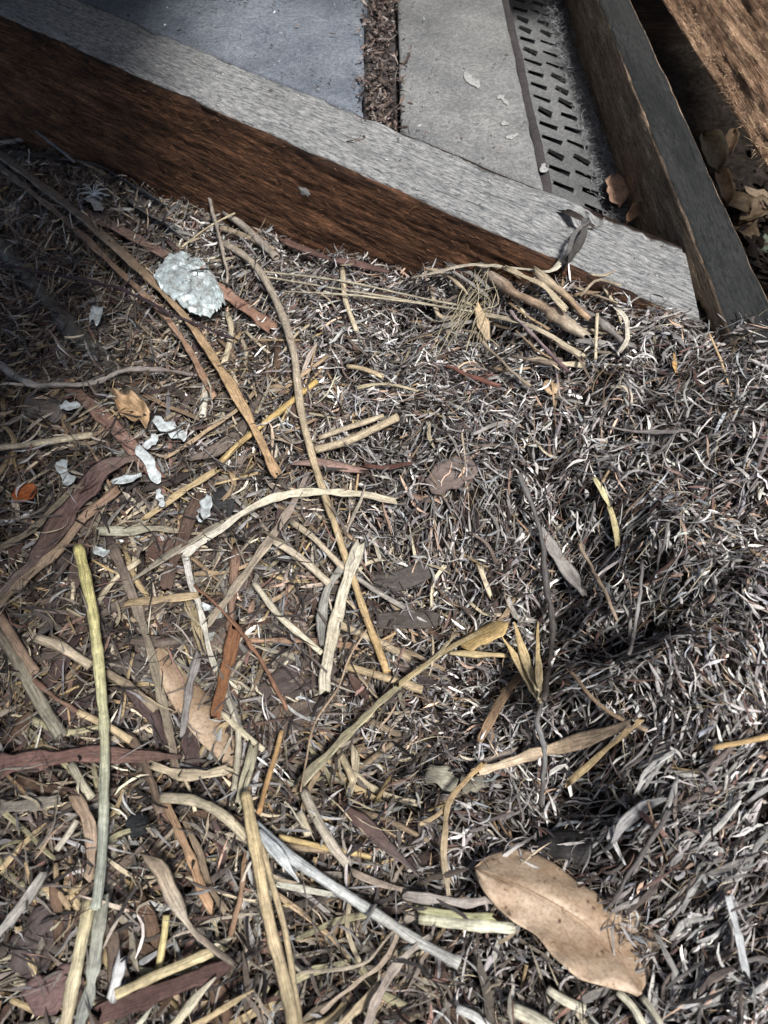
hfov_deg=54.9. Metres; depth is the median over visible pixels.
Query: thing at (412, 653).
straw
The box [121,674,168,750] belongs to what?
bark shred
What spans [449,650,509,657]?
husk sliver
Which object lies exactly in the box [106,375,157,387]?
bark shred
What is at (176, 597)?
flat straw
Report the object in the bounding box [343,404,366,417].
grass shred
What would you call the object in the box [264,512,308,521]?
grass shred
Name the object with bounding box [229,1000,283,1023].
broken straw
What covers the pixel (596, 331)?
stick piece
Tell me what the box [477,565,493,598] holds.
grass shred
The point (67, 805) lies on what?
broken straw
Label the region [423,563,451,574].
grass shred
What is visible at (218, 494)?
black crumb
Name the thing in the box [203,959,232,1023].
bark shred
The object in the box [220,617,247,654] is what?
broken straw
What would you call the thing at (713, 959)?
leaf shred
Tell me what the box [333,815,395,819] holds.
broken straw
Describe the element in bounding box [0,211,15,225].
grey shred
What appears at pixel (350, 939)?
broken straw
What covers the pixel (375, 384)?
straw
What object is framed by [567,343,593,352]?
stick piece
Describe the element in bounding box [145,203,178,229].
grey shred
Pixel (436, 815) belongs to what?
straw
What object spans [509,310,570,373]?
purple twig
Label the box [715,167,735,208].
dead leaf
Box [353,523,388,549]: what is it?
grass shred
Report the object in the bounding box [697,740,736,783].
leaf shred
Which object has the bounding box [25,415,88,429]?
broken straw
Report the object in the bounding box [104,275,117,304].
bark shred
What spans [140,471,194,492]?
bark shred
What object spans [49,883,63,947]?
bark shred
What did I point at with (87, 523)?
bark strip
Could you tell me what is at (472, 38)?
cement board
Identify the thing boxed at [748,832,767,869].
leaf shred
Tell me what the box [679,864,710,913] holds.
leaf shred
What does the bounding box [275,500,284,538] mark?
bark shred
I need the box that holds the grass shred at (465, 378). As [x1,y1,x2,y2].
[463,368,466,395]
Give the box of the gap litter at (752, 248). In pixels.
[724,147,767,299]
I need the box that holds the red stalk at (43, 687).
[32,676,77,713]
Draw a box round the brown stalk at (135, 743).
[125,729,164,818]
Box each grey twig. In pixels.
[0,138,23,145]
[603,425,691,434]
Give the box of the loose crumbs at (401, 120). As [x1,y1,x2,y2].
[126,0,529,164]
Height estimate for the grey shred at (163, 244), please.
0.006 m
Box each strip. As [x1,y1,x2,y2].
[0,148,166,207]
[0,236,152,407]
[0,455,140,596]
[0,481,84,550]
[0,744,181,778]
[36,546,72,647]
[58,378,166,493]
[68,512,99,588]
[80,205,278,333]
[91,959,231,1023]
[119,188,195,243]
[158,492,203,592]
[278,238,391,273]
[291,458,367,473]
[360,461,414,469]
[509,0,632,226]
[540,522,587,598]
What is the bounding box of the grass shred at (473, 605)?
[469,601,509,616]
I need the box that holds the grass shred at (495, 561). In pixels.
[468,531,498,565]
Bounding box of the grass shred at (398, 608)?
[388,601,415,642]
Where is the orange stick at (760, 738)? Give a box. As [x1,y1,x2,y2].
[713,733,767,749]
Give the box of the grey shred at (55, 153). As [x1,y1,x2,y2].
[53,148,58,181]
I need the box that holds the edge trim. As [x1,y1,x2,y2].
[502,0,552,193]
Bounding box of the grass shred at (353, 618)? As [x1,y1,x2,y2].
[344,612,355,641]
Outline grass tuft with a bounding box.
[430,266,498,354]
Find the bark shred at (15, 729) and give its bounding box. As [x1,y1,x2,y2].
[1,707,33,744]
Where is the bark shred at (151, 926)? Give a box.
[134,887,160,949]
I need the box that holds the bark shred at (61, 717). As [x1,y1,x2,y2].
[43,693,107,741]
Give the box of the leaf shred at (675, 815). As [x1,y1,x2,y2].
[673,783,678,839]
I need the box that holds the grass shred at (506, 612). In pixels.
[497,596,515,620]
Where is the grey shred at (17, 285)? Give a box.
[16,242,22,289]
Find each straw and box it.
[0,151,281,479]
[0,163,215,399]
[0,395,5,433]
[0,421,16,465]
[0,432,92,450]
[0,449,11,474]
[0,484,126,608]
[0,609,39,675]
[0,823,47,873]
[0,839,44,849]
[0,856,28,887]
[0,865,49,936]
[3,812,55,859]
[7,465,54,510]
[7,885,90,895]
[9,344,46,356]
[9,977,102,1005]
[9,996,59,1023]
[13,922,51,1016]
[22,516,63,538]
[23,727,92,785]
[23,740,45,750]
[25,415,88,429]
[31,716,97,736]
[34,634,92,669]
[45,378,77,399]
[46,800,109,832]
[47,893,70,974]
[53,422,58,453]
[53,663,78,692]
[53,863,71,909]
[54,819,78,851]
[56,786,131,814]
[59,900,93,1023]
[60,392,79,453]
[61,998,105,1008]
[63,420,76,464]
[63,855,72,887]
[66,789,96,884]
[67,573,75,600]
[67,853,96,895]
[69,893,107,970]
[70,427,110,445]
[73,543,109,910]
[74,429,110,486]
[74,886,109,1023]
[76,709,133,743]
[79,381,128,416]
[80,339,119,357]
[84,735,124,744]
[87,426,105,440]
[91,763,126,816]
[96,822,156,849]
[96,850,183,878]
[97,559,140,601]
[102,505,146,547]
[103,500,126,563]
[105,669,158,712]
[107,510,136,572]
[109,777,129,817]
[114,948,213,999]
[116,426,150,456]
[120,651,134,722]
[121,542,155,607]
[122,592,200,606]
[129,514,182,544]
[134,621,144,657]
[135,682,153,686]
[137,943,231,975]
[139,392,200,420]
[141,467,221,520]
[146,567,164,580]
[149,760,234,780]
[149,846,211,875]
[155,760,208,814]
[155,915,170,967]
[159,792,246,841]
[163,648,183,674]
[163,979,209,1010]
[164,391,256,458]
[168,759,196,812]
[171,867,238,940]
[179,610,223,643]
[183,592,205,658]
[184,876,257,902]
[189,556,218,580]
[192,990,253,1023]
[194,562,248,575]
[198,382,208,417]
[199,712,246,755]
[204,331,241,370]
[209,761,244,820]
[215,472,257,485]
[216,336,235,358]
[217,575,234,614]
[218,239,390,673]
[219,225,275,250]
[219,379,318,462]
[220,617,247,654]
[220,709,264,751]
[221,311,233,366]
[221,467,236,500]
[222,211,279,260]
[222,483,258,517]
[224,866,238,895]
[227,517,235,584]
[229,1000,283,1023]
[235,452,261,475]
[235,740,258,807]
[239,336,248,365]
[239,791,299,1023]
[241,645,268,709]
[243,330,270,353]
[244,637,362,649]
[252,581,322,654]
[254,985,270,1003]
[256,730,283,813]
[257,820,461,969]
[260,771,323,786]
[262,844,302,1023]
[265,355,271,396]
[268,757,323,772]
[268,959,351,1004]
[269,503,318,532]
[270,575,311,582]
[272,539,331,585]
[274,871,330,915]
[278,834,371,859]
[278,892,350,959]
[280,802,292,879]
[284,354,329,388]
[284,418,316,433]
[285,843,360,853]
[289,519,344,572]
[289,732,303,759]
[291,754,335,793]
[294,906,381,940]
[295,872,319,896]
[296,810,311,836]
[299,788,349,866]
[300,742,333,811]
[303,993,353,1023]
[307,743,335,806]
[314,740,384,802]
[318,538,364,697]
[327,616,410,661]
[332,742,367,760]
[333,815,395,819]
[335,748,356,783]
[339,634,343,665]
[340,267,358,332]
[341,867,348,925]
[344,663,422,693]
[345,745,359,798]
[345,903,364,968]
[346,364,383,378]
[349,867,406,891]
[350,708,409,739]
[351,950,405,983]
[352,957,407,1011]
[353,806,428,842]
[355,383,419,391]
[356,575,405,609]
[357,773,424,807]
[358,751,390,772]
[359,737,400,769]
[361,903,376,931]
[365,629,395,686]
[382,646,445,670]
[416,905,496,921]
[419,800,454,825]
[419,913,515,934]
[440,760,486,895]
[456,1003,490,1023]
[471,718,634,777]
[475,334,530,387]
[477,672,521,744]
[484,312,587,358]
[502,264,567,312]
[513,1001,555,1023]
[546,985,585,1013]
[563,716,644,787]
[567,667,646,731]
[616,990,646,1023]
[639,994,663,1023]
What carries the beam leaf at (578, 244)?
on the timber beam at (242, 156)
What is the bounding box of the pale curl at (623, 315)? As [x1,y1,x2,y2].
[612,304,629,353]
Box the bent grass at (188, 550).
[179,487,398,557]
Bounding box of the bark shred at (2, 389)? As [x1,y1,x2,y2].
[0,380,14,396]
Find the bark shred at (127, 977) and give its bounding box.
[104,921,140,1018]
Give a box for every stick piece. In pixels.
[421,266,468,295]
[429,286,471,319]
[441,320,475,328]
[445,262,489,290]
[448,269,488,297]
[460,298,498,323]
[461,329,498,346]
[484,367,529,371]
[489,319,512,329]
[508,303,550,330]
[510,296,525,317]
[510,354,567,367]
[511,328,534,337]
[514,275,538,292]
[515,330,564,364]
[516,324,556,356]
[526,356,559,369]
[527,334,562,361]
[554,343,593,383]
[562,361,587,367]
[564,312,598,350]
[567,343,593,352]
[567,350,617,368]
[568,332,607,338]
[571,285,618,303]
[572,338,605,344]
[573,290,599,296]
[579,278,621,296]
[583,327,630,335]
[588,270,615,276]
[588,331,631,334]
[594,313,598,359]
[602,285,621,323]
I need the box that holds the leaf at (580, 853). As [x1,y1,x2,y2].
[537,829,592,865]
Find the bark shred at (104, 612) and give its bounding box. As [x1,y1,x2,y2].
[100,598,168,617]
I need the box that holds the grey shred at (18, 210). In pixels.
[15,200,30,242]
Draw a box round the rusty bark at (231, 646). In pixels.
[210,617,241,718]
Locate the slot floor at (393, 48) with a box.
[363,0,399,132]
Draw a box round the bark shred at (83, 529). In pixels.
[67,526,88,532]
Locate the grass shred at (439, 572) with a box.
[430,565,446,607]
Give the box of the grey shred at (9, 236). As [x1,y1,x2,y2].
[0,234,22,241]
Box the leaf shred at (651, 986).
[645,963,654,1020]
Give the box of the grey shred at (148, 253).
[126,237,160,273]
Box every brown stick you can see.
[161,803,213,914]
[181,816,230,915]
[225,542,240,634]
[227,851,246,936]
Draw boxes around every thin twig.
[35,130,74,162]
[443,364,500,387]
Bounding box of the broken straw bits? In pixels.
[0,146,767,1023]
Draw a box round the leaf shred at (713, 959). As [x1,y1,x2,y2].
[706,945,747,966]
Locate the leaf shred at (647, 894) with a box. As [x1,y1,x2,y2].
[626,864,666,914]
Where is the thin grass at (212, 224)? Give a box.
[180,212,234,247]
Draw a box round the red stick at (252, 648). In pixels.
[193,584,288,710]
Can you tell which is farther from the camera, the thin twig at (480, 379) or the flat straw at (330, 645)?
the thin twig at (480, 379)
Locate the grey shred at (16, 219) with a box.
[2,215,29,220]
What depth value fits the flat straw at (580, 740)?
0.44 m
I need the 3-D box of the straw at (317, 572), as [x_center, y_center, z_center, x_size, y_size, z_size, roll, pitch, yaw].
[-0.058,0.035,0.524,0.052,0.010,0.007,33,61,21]
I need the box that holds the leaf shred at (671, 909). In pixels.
[661,888,697,917]
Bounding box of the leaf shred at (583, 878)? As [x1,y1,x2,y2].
[576,876,598,880]
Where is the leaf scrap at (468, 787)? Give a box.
[460,773,484,794]
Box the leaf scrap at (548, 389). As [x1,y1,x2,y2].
[542,379,558,394]
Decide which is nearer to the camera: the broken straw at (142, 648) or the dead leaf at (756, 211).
the broken straw at (142, 648)
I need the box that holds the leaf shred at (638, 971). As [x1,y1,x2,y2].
[635,967,645,973]
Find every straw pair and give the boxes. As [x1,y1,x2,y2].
[314,413,399,453]
[318,414,384,439]
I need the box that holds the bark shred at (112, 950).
[107,908,119,1023]
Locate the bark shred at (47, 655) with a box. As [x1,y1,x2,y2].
[11,651,92,668]
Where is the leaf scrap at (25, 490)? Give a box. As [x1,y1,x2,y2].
[10,483,37,501]
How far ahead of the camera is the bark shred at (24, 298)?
0.75 m
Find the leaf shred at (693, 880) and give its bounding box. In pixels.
[669,870,703,899]
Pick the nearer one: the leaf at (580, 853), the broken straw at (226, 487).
the leaf at (580, 853)
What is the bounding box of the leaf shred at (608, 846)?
[590,837,620,858]
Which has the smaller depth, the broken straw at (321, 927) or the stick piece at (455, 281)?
the broken straw at (321, 927)
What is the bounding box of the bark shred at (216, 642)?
[169,630,225,653]
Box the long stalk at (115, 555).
[104,536,179,767]
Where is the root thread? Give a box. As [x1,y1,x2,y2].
[300,629,366,791]
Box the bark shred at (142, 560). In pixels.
[135,550,146,597]
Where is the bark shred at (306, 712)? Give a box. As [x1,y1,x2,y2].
[276,689,334,740]
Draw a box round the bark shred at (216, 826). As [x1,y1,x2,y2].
[210,819,225,869]
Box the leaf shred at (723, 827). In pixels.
[702,823,742,850]
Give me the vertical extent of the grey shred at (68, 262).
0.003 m
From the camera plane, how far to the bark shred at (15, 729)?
0.45 m
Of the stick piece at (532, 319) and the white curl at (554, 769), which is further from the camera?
the stick piece at (532, 319)
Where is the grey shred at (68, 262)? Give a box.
[51,258,99,268]
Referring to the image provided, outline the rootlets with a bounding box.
[0,139,767,1023]
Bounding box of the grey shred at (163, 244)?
[161,237,165,249]
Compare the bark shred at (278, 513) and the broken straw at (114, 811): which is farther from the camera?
the bark shred at (278, 513)
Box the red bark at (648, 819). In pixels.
[634,803,668,838]
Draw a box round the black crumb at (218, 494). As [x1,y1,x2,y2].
[212,487,234,516]
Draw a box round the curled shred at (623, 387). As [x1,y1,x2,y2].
[610,385,632,403]
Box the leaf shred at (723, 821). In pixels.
[698,800,741,848]
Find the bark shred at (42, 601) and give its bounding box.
[26,584,68,606]
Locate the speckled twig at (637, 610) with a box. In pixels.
[627,558,643,654]
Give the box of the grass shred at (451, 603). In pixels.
[425,601,463,609]
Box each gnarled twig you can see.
[516,471,555,702]
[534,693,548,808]
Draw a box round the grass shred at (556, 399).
[554,375,560,410]
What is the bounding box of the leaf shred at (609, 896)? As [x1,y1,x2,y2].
[600,885,619,900]
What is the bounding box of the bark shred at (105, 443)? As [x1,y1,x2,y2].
[102,437,129,462]
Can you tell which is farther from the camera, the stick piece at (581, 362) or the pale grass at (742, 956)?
the stick piece at (581, 362)
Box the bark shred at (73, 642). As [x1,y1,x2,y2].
[20,635,81,706]
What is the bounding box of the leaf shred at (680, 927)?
[669,915,713,940]
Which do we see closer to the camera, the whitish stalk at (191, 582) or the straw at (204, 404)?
the whitish stalk at (191, 582)
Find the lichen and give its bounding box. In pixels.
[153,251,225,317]
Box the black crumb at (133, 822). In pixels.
[125,812,148,838]
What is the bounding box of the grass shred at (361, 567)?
[356,557,382,574]
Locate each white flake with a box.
[55,459,75,485]
[60,400,80,409]
[86,195,103,210]
[89,305,102,325]
[92,545,109,556]
[111,472,141,483]
[135,444,160,483]
[143,433,157,449]
[151,416,186,441]
[156,488,164,506]
[196,495,211,521]
[201,602,210,610]
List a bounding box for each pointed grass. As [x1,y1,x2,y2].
[135,1008,151,1023]
[169,976,216,1023]
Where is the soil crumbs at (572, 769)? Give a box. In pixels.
[0,159,767,1023]
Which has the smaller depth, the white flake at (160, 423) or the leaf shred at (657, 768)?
the leaf shred at (657, 768)
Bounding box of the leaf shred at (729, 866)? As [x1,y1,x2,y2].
[705,853,759,875]
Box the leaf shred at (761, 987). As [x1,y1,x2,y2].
[745,974,767,998]
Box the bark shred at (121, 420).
[111,413,126,450]
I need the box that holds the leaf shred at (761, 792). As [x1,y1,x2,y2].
[746,784,767,803]
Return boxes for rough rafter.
[662,0,767,173]
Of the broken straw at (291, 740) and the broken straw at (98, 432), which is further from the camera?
the broken straw at (98, 432)
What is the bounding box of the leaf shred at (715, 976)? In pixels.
[695,965,733,995]
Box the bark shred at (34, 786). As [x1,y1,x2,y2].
[10,772,79,795]
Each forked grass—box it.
[295,632,457,788]
[394,630,481,686]
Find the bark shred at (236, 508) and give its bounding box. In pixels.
[190,495,239,512]
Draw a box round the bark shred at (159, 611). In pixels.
[145,601,180,616]
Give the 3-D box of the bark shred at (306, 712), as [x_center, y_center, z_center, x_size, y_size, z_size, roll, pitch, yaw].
[-0.053,0.130,0.481,0.013,0.018,0.054,32,61,21]
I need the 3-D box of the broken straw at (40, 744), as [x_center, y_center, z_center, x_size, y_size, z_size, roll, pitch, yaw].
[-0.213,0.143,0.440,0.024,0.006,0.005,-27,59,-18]
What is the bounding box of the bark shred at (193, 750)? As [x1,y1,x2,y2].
[173,713,200,787]
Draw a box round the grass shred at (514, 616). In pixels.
[506,595,538,623]
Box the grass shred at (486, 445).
[471,444,521,450]
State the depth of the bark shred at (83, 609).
0.50 m
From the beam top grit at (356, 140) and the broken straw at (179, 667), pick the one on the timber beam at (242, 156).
the beam top grit at (356, 140)
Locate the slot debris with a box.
[346,0,412,142]
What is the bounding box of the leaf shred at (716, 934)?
[696,921,726,942]
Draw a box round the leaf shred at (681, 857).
[668,842,718,868]
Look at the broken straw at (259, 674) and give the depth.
0.49 m
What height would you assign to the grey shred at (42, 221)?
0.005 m
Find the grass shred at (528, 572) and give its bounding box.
[515,568,533,596]
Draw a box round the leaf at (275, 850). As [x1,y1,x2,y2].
[259,827,298,881]
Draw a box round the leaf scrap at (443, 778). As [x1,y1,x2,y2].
[423,764,458,791]
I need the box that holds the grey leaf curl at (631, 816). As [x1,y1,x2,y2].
[611,796,666,843]
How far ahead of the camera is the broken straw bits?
0.51 m
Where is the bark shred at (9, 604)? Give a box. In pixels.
[1,590,23,609]
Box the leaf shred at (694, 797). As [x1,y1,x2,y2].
[677,784,733,807]
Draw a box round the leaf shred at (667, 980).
[661,962,680,1014]
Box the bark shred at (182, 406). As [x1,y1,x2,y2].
[173,392,192,422]
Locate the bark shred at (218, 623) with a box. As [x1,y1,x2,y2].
[156,614,244,639]
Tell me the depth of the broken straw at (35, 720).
0.45 m
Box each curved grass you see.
[297,919,400,974]
[318,916,402,1014]
[409,254,565,279]
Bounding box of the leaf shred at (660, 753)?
[635,748,670,769]
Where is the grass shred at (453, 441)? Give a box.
[447,433,458,454]
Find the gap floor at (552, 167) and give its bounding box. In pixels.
[513,0,606,213]
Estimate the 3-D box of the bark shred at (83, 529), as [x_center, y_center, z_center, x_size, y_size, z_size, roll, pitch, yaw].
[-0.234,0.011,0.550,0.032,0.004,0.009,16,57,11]
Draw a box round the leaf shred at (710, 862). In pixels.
[695,859,747,870]
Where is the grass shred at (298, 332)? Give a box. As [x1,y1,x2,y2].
[283,323,312,351]
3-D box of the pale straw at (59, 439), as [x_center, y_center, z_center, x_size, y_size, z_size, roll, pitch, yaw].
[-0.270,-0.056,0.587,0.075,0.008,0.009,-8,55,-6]
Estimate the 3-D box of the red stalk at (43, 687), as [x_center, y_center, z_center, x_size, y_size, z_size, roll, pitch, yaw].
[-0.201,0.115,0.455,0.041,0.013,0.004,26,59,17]
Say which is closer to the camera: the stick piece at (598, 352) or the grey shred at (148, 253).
the stick piece at (598, 352)
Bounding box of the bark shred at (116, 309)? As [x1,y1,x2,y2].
[101,308,122,316]
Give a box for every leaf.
[23,393,65,423]
[93,525,199,535]
[111,388,149,428]
[141,854,239,968]
[149,634,251,794]
[259,827,298,881]
[338,799,419,877]
[461,620,508,650]
[473,849,658,996]
[537,829,592,865]
[558,209,594,228]
[560,218,588,275]
[561,220,590,269]
[605,173,629,206]
[626,202,640,223]
[699,129,729,174]
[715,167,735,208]
[722,191,751,214]
[725,128,739,155]
[733,219,758,243]
[738,194,767,225]
[759,232,767,251]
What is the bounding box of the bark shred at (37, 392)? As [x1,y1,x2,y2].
[32,372,61,435]
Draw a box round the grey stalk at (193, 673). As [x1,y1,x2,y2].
[180,649,201,738]
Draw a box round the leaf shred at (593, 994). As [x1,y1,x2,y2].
[561,986,614,1022]
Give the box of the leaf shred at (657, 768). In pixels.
[641,745,670,792]
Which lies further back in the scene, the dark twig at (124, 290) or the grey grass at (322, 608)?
the dark twig at (124, 290)
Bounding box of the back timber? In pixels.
[630,0,688,44]
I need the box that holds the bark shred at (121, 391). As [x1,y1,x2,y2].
[93,389,124,428]
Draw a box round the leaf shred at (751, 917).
[728,904,767,948]
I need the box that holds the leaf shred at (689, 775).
[664,766,723,777]
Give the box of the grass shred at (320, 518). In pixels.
[306,505,330,523]
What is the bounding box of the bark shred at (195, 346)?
[192,321,201,377]
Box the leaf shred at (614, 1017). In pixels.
[606,1001,623,1023]
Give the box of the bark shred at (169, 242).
[164,237,180,252]
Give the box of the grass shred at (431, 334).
[397,333,432,346]
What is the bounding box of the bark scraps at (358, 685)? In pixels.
[0,153,631,1023]
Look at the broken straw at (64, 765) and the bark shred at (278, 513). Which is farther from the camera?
the bark shred at (278, 513)
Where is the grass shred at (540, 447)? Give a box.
[534,439,556,458]
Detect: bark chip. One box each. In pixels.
[8,903,69,978]
[21,964,84,1015]
[112,650,148,676]
[147,529,204,563]
[258,654,337,704]
[271,698,330,728]
[366,562,431,595]
[376,609,439,629]
[425,453,477,494]
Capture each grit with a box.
[6,3,682,291]
[534,0,635,225]
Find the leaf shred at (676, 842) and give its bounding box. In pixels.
[665,827,710,855]
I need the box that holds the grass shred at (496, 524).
[483,506,499,550]
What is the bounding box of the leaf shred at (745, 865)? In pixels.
[719,849,747,885]
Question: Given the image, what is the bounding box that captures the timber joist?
[560,0,767,361]
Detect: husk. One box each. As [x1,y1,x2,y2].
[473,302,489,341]
[502,621,542,703]
[592,477,609,508]
[607,506,619,547]
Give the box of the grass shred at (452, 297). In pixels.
[439,291,463,309]
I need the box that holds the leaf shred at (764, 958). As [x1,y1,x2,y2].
[747,955,767,962]
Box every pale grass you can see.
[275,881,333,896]
[653,932,681,982]
[724,895,749,978]
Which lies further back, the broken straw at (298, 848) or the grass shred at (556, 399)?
the grass shred at (556, 399)
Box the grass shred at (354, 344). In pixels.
[345,336,367,355]
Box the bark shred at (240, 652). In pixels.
[197,643,262,674]
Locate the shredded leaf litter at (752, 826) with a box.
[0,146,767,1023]
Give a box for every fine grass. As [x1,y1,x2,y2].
[254,274,474,313]
[263,270,491,311]
[281,290,486,313]
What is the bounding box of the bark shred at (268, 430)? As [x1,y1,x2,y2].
[266,426,301,438]
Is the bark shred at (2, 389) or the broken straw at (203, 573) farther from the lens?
the bark shred at (2, 389)
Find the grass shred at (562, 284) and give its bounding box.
[552,276,563,305]
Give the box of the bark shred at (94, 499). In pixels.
[71,473,111,525]
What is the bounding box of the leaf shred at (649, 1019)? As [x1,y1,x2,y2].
[646,984,658,1023]
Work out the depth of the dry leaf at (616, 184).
0.73 m
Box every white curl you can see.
[548,763,572,797]
[608,828,625,864]
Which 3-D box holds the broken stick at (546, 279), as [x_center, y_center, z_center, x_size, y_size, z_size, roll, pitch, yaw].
[0.135,-0.165,0.561,0.010,0.009,0.072,-25,59,-16]
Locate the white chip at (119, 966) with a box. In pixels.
[105,948,126,1002]
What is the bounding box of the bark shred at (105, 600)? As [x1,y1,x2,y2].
[101,577,111,613]
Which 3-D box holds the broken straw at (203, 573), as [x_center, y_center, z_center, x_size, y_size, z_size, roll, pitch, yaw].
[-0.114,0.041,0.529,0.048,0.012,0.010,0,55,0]
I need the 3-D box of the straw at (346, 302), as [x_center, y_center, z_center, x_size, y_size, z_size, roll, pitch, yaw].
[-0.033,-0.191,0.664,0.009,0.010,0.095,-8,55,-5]
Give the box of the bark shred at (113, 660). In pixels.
[83,649,136,672]
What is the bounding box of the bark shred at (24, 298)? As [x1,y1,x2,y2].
[20,275,46,332]
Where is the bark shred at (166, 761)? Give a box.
[161,759,200,767]
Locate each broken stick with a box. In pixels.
[475,262,591,337]
[532,266,590,320]
[562,298,636,352]
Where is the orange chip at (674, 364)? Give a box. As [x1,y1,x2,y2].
[672,353,677,372]
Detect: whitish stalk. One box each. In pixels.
[182,557,217,672]
[215,670,241,791]
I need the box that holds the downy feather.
[77,183,109,201]
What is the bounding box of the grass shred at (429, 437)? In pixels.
[426,421,434,447]
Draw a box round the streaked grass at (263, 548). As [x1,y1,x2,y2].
[202,471,309,627]
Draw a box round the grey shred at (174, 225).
[157,213,192,237]
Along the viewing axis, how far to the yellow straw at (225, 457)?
0.59 m
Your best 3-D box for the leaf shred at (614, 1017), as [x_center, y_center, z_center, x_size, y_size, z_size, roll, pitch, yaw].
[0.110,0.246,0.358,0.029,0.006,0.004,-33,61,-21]
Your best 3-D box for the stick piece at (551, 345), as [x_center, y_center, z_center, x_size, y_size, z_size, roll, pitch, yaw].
[0.121,-0.133,0.570,0.009,0.009,0.056,-23,58,-16]
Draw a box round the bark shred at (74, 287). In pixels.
[59,283,94,294]
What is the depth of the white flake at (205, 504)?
0.55 m
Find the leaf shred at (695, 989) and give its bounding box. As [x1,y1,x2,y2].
[693,951,699,998]
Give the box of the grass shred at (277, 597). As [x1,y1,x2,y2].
[258,568,304,608]
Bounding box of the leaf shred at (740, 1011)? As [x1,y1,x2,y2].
[736,987,742,1023]
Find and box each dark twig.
[0,264,234,339]
[611,806,671,903]
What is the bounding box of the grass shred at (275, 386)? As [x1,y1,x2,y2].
[263,384,289,389]
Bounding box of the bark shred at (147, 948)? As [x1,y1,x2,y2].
[107,914,172,965]
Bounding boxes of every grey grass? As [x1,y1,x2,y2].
[114,507,260,593]
[316,560,344,646]
[401,890,492,908]
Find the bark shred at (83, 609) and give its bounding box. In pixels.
[81,593,89,631]
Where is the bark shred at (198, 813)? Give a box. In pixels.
[188,808,244,827]
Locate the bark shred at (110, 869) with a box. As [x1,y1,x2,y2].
[70,839,152,904]
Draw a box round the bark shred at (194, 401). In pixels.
[165,386,232,410]
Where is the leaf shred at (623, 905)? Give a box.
[609,894,660,913]
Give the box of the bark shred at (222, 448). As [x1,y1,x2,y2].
[187,418,243,461]
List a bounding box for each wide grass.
[0,795,64,813]
[337,980,380,1023]
[364,933,433,1023]
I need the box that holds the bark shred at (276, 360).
[272,340,281,377]
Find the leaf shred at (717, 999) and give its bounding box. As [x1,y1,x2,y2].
[688,985,728,1012]
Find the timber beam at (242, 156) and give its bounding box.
[0,0,699,331]
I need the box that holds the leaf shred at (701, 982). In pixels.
[668,979,705,988]
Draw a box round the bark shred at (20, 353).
[9,328,42,361]
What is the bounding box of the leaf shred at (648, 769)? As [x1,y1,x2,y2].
[632,750,676,798]
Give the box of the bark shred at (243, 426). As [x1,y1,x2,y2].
[235,391,264,442]
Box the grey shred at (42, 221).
[36,209,48,230]
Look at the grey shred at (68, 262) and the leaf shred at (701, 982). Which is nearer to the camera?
the leaf shred at (701, 982)
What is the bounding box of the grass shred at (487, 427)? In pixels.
[470,420,504,435]
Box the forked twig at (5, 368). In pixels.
[0,360,197,388]
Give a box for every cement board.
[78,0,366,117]
[397,0,547,189]
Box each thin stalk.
[208,198,228,283]
[577,539,617,620]
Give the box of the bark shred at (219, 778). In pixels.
[215,759,221,789]
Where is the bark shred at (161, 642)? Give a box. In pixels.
[119,635,203,646]
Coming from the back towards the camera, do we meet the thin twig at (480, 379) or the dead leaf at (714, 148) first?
the dead leaf at (714, 148)
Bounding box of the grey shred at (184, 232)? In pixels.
[163,230,195,237]
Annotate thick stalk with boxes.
[0,627,66,740]
[67,761,94,801]
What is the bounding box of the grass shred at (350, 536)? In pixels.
[340,528,366,551]
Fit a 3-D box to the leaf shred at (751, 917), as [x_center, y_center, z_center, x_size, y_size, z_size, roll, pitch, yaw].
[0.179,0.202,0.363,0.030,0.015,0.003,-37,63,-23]
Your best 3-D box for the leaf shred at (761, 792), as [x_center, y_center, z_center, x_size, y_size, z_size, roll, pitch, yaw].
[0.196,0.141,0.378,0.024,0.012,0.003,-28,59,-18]
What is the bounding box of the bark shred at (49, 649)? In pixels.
[10,631,87,669]
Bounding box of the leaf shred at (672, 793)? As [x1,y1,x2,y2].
[658,775,677,823]

